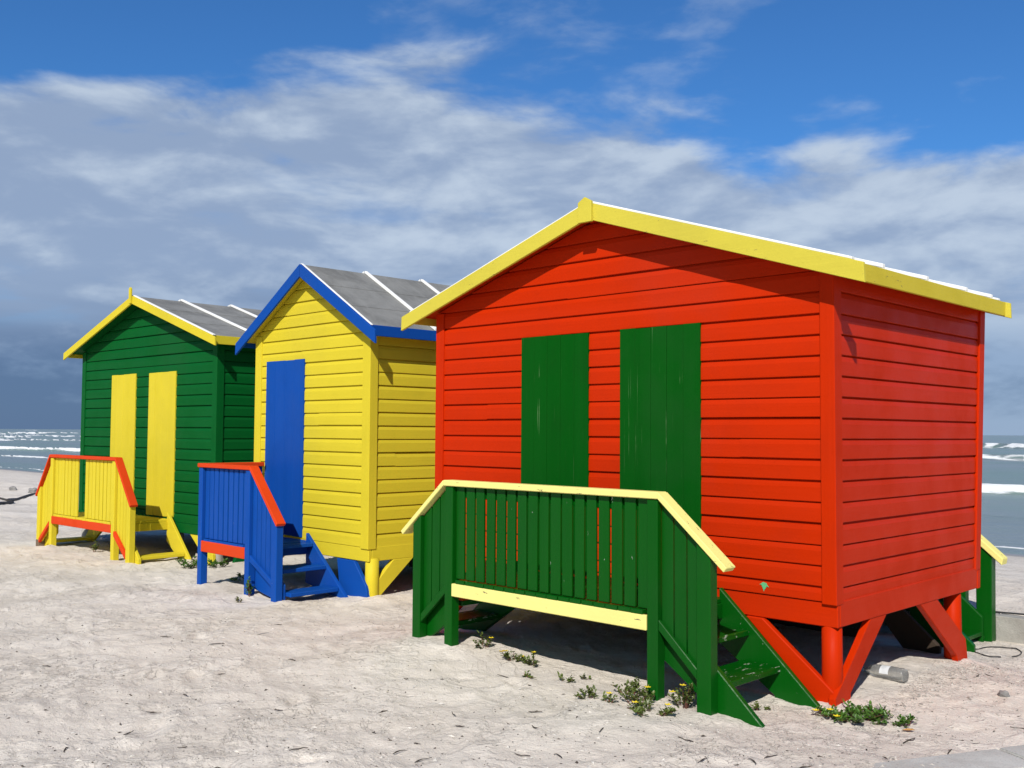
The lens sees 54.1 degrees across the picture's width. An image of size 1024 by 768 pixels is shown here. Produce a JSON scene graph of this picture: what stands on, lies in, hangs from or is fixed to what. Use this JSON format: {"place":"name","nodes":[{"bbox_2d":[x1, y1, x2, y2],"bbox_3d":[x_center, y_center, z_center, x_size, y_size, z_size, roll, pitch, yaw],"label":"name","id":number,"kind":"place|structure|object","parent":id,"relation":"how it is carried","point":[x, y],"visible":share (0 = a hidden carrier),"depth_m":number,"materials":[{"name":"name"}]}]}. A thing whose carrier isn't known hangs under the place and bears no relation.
{"place":"outdoors","nodes":[
{"label":"outdoors","id":0,"kind":"place"},
{"bbox_2d":[0,469,1023,767],"bbox_3d":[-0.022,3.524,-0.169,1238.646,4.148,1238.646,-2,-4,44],"label":"sand","id":1,"kind":"structure","parent":0,"point":[156,643],"depth_m":6.31,"materials":[{"name":"beige sand"}]},
{"bbox_2d":[0,493,35,503],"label":"driftwood branch","id":2,"kind":"object","parent":1,"relation":"on","point":[8,500],"visible":0.94,"depth_m":23.24,"materials":[{"name":"brown wood"}]},
{"bbox_2d":[28,488,36,492],"bbox_3d":[-12.624,2.837,26.444,0.291,0.220,0.209,0,-3,11],"label":"rock","id":3,"kind":"object","parent":1,"relation":"on","point":[32,490],"visible":0.62,"depth_m":26.38,"materials":[{"name":"grey stone"}]},
{"bbox_2d":[90,540,98,551],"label":"dune plant","id":4,"kind":"object","parent":1,"relation":"on","point":[94,546],"visible":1,"depth_m":12.86,"materials":[{"name":"green plant"}]},
{"bbox_2d":[35,287,261,563],"bbox_3d":[-4.388,0.670,14.033,4.228,3.848,3.268,-2,-4,43],"label":"beach hut","id":5,"kind":"object","parent":1,"relation":"on","point":[168,398],"visible":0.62,"depth_m":12.97,"materials":[{"name":"green paint"}]},
{"bbox_2d":[110,374,136,490],"bbox_3d":[-5.353,0.806,13.810,0.705,1.878,0.030,-2,-4,43],"label":"door","id":6,"kind":"structure","parent":5,"relation":"in","point":[123,398],"depth_m":13.77,"materials":[{"name":"yellow paint"}]},
{"bbox_2d":[146,371,177,516],"bbox_3d":[-4.562,0.777,13.075,0.709,1.872,0.030,-2,-4,43],"label":"door","id":7,"kind":"structure","parent":5,"relation":"in","point":[162,406],"depth_m":13.05,"materials":[{"name":"yellow paint"}]},
{"bbox_2d":[174,556,196,567],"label":"dune plant","id":8,"kind":"object","parent":1,"relation":"on","point":[194,562],"visible":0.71,"depth_m":11.80,"materials":[{"name":"green plant"}]},
{"bbox_2d":[207,558,228,567],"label":"dune plant","id":9,"kind":"object","parent":1,"relation":"on","point":[215,562],"visible":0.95,"depth_m":11.80,"materials":[{"name":"green plant"}]},
{"bbox_2d":[229,572,243,581],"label":"dune plant","id":10,"kind":"object","parent":1,"relation":"on","point":[235,578],"visible":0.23,"depth_m":10.66,"materials":[{"name":"green plant"}]},
{"bbox_2d":[244,576,254,596],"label":"dune plant","id":11,"kind":"object","parent":1,"relation":"on","point":[248,590],"visible":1,"depth_m":9.62,"materials":[{"name":"green plant"}]},
{"bbox_2d":[197,263,449,601],"bbox_3d":[-1.509,0.618,10.954,3.228,3.693,2.563,3,-4,-45],"label":"beach hut","id":12,"kind":"object","parent":1,"relation":"on","point":[342,466],"visible":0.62,"depth_m":10.04,"materials":[{"name":"yellow paint"}]},
{"bbox_2d":[265,359,305,536],"bbox_3d":[-2.421,0.672,10.681,0.029,1.853,0.732,3,-4,-45],"label":"door","id":13,"kind":"structure","parent":12,"relation":"in","point":[285,380],"depth_m":10.63,"materials":[{"name":"blue paint"}]},
{"bbox_2d":[473,630,493,647],"bbox_3d":[-0.202,1.851,7.275,0.139,0.139,0.211,0,-3,7],"label":"dune plant","id":14,"kind":"object","parent":1,"relation":"on","point":[488,641],"visible":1,"depth_m":7.27,"materials":[{"name":"green plant"}]},
{"bbox_2d":[499,650,523,661],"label":"dune plant","id":15,"kind":"object","parent":1,"relation":"on","point":[506,655],"visible":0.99,"depth_m":6.99,"materials":[{"name":"green plant"}]},
{"bbox_2d":[0,615,1023,767],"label":"shell fragments","id":16,"kind":"object","parent":1,"relation":"on","point":[508,746],"visible":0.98,"depth_m":5.38,"materials":[{"name":"white"}]},
{"bbox_2d":[0,609,1023,767],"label":"seaweed scraps","id":17,"kind":"object","parent":1,"relation":"on","point":[422,725],"visible":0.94,"depth_m":5.33,"materials":[{"name":"brown plant"}]},
{"bbox_2d":[522,670,535,678],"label":"dune plant","id":18,"kind":"object","parent":1,"relation":"on","point":[527,675],"visible":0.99,"depth_m":6.54,"materials":[{"name":"green plant"}]},
{"bbox_2d":[520,651,540,666],"bbox_3d":[0.122,1.886,6.892,0.191,0.112,0.110,-2,-4,44],"label":"dune plant","id":19,"kind":"object","parent":1,"relation":"on","point":[529,662],"visible":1,"depth_m":6.88,"materials":[{"name":"green plant"}]},
{"bbox_2d":[557,671,574,682],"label":"dune plant","id":20,"kind":"object","parent":1,"relation":"on","point":[560,676],"visible":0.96,"depth_m":6.45,"materials":[{"name":"green plant"}]},
{"bbox_2d":[573,685,596,698],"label":"dune plant","id":21,"kind":"object","parent":1,"relation":"on","point":[589,692],"visible":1,"depth_m":6.01,"materials":[{"name":"green plant"}]},
{"bbox_2d":[600,691,616,702],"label":"dune plant","id":22,"kind":"object","parent":1,"relation":"on","point":[605,696],"visible":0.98,"depth_m":5.90,"materials":[{"name":"green plant"}]},
{"bbox_2d":[610,676,646,694],"bbox_3d":[0.747,1.859,6.151,0.266,0.107,0.216,-2,-4,44],"label":"dune plant","id":23,"kind":"object","parent":1,"relation":"on","point":[632,683],"visible":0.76,"depth_m":6.18,"materials":[{"name":"green plant"}]},
{"bbox_2d":[617,681,654,704],"bbox_3d":[0.749,1.826,5.917,0.233,0.131,0.252,2,-3,-35],"label":"dune plant","id":24,"kind":"object","parent":1,"relation":"on","point":[634,697],"visible":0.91,"depth_m":5.90,"materials":[{"name":"green plant"}]},
{"bbox_2d":[627,698,678,715],"bbox_3d":[0.765,1.831,5.647,0.278,0.086,0.228,-2,-4,44],"label":"dune plant","id":25,"kind":"object","parent":1,"relation":"on","point":[639,709],"visible":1,"depth_m":5.66,"materials":[{"name":"green plant"}]},
{"bbox_2d":[667,683,695,708],"bbox_3d":[0.980,1.801,5.819,0.184,0.165,0.157,-2,-4,44],"label":"dune plant","id":26,"kind":"object","parent":1,"relation":"on","point":[687,700],"visible":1,"depth_m":5.79,"materials":[{"name":"green plant"}]},
{"bbox_2d":[401,197,1011,727],"bbox_3d":[1.480,0.627,8.139,4.178,3.844,4.014,-2,-4,44],"label":"beach hut","id":27,"kind":"object","parent":1,"relation":"on","point":[675,439],"visible":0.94,"depth_m":6.74,"materials":[{"name":"red paint"}]},
{"bbox_2d":[521,333,589,575],"bbox_3d":[0.322,0.524,7.616,0.680,1.794,0.031,-2,-4,44],"label":"door","id":28,"kind":"structure","parent":27,"relation":"in","point":[555,368],"depth_m":7.60,"materials":[{"name":"green paint"}]},
{"bbox_2d":[620,323,701,582],"bbox_3d":[1.019,0.494,6.932,0.679,1.794,0.031,-2,-4,44],"label":"door","id":29,"kind":"structure","parent":27,"relation":"in","point":[660,367],"depth_m":6.91,"materials":[{"name":"green paint"}]},
{"bbox_2d":[751,701,770,710],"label":"dune plant","id":30,"kind":"object","parent":1,"relation":"on","point":[757,706],"visible":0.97,"depth_m":5.92,"materials":[{"name":"green plant"}]},
{"bbox_2d":[811,699,893,724],"bbox_3d":[1.966,1.889,5.763,0.457,0.102,0.407,1,-3,-12],"label":"dune plant","id":31,"kind":"object","parent":1,"relation":"on","point":[857,714],"visible":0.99,"depth_m":5.73,"materials":[{"name":"green plant"}]},
{"bbox_2d":[861,664,908,682],"bbox_3d":[2.464,1.913,6.663,0.094,0.094,0.329,2,-6,-36],"label":"plastic bottle","id":32,"kind":"object","parent":1,"relation":"on","point":[893,673],"visible":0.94,"depth_m":6.59,"materials":[{"name":"clear plastic"}]},
{"bbox_2d":[748,659,1023,767],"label":"gravel","id":33,"kind":"structure","parent":1,"relation":"on","point":[935,722],"depth_m":5.55,"materials":[{"name":"grey gravel"}]},
{"bbox_2d":[892,713,918,726],"bbox_3d":[2.206,1.887,5.610,0.112,0.072,0.191,-8,-8,71],"label":"dune plant","id":34,"kind":"object","parent":1,"relation":"on","point":[903,721],"visible":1,"depth_m":5.61,"materials":[{"name":"green plant"}]},
{"bbox_2d":[872,745,1023,767],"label":"concrete kerb","id":35,"kind":"structure","parent":1,"relation":"on","point":[1008,757],"depth_m":4.90,"materials":[{"name":"grey concrete"}]},
{"bbox_2d":[882,611,1023,643],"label":"retaining wall","id":36,"kind":"structure","parent":1,"relation":"on","point":[1009,627],"depth_m":8.31,"materials":[{"name":"concrete"}]},
{"bbox_2d":[996,611,1023,614],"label":"hose","id":37,"kind":"object","parent":36,"relation":"on","point":[1009,613],"visible":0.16,"depth_m":8.41,"materials":[{"name":"black rubber"}]},
{"bbox_2d":[974,646,1021,657],"bbox_3d":[3.777,2.083,7.806,0.329,0.026,0.448,-2,-4,44],"label":"cable","id":38,"kind":"object","parent":1,"relation":"on","point":[998,647],"visible":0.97,"depth_m":7.90,"materials":[{"name":"black rubber"}]},
{"bbox_2d":[997,690,1009,696],"bbox_3d":[3.035,1.917,6.200,0.074,0.054,0.063,-2,-4,44],"label":"stone","id":39,"kind":"object","parent":1,"relation":"on","point":[1003,693],"visible":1,"depth_m":6.18,"materials":[{"name":"grey stone"}]},
{"bbox_2d":[0,429,1023,554],"bbox_3d":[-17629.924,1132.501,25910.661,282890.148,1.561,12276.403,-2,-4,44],"label":"sea","id":40,"kind":"structure","parent":0,"point":[1002,519],"depth_m":91.10,"materials":[{"name":"liquid"}]},
{"bbox_2d":[0,0,1023,434],"label":"sky","id":41,"kind":"structure","parent":0,"point":[194,151],"materials":[{"name":"blue"}]},
{"bbox_2d":[850,661,1005,723],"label":"drip line gravel","id":42,"kind":"structure","parent":0,"point":[944,682],"depth_m":6.45,"materials":[{"name":"grey gravel"}]}
]}

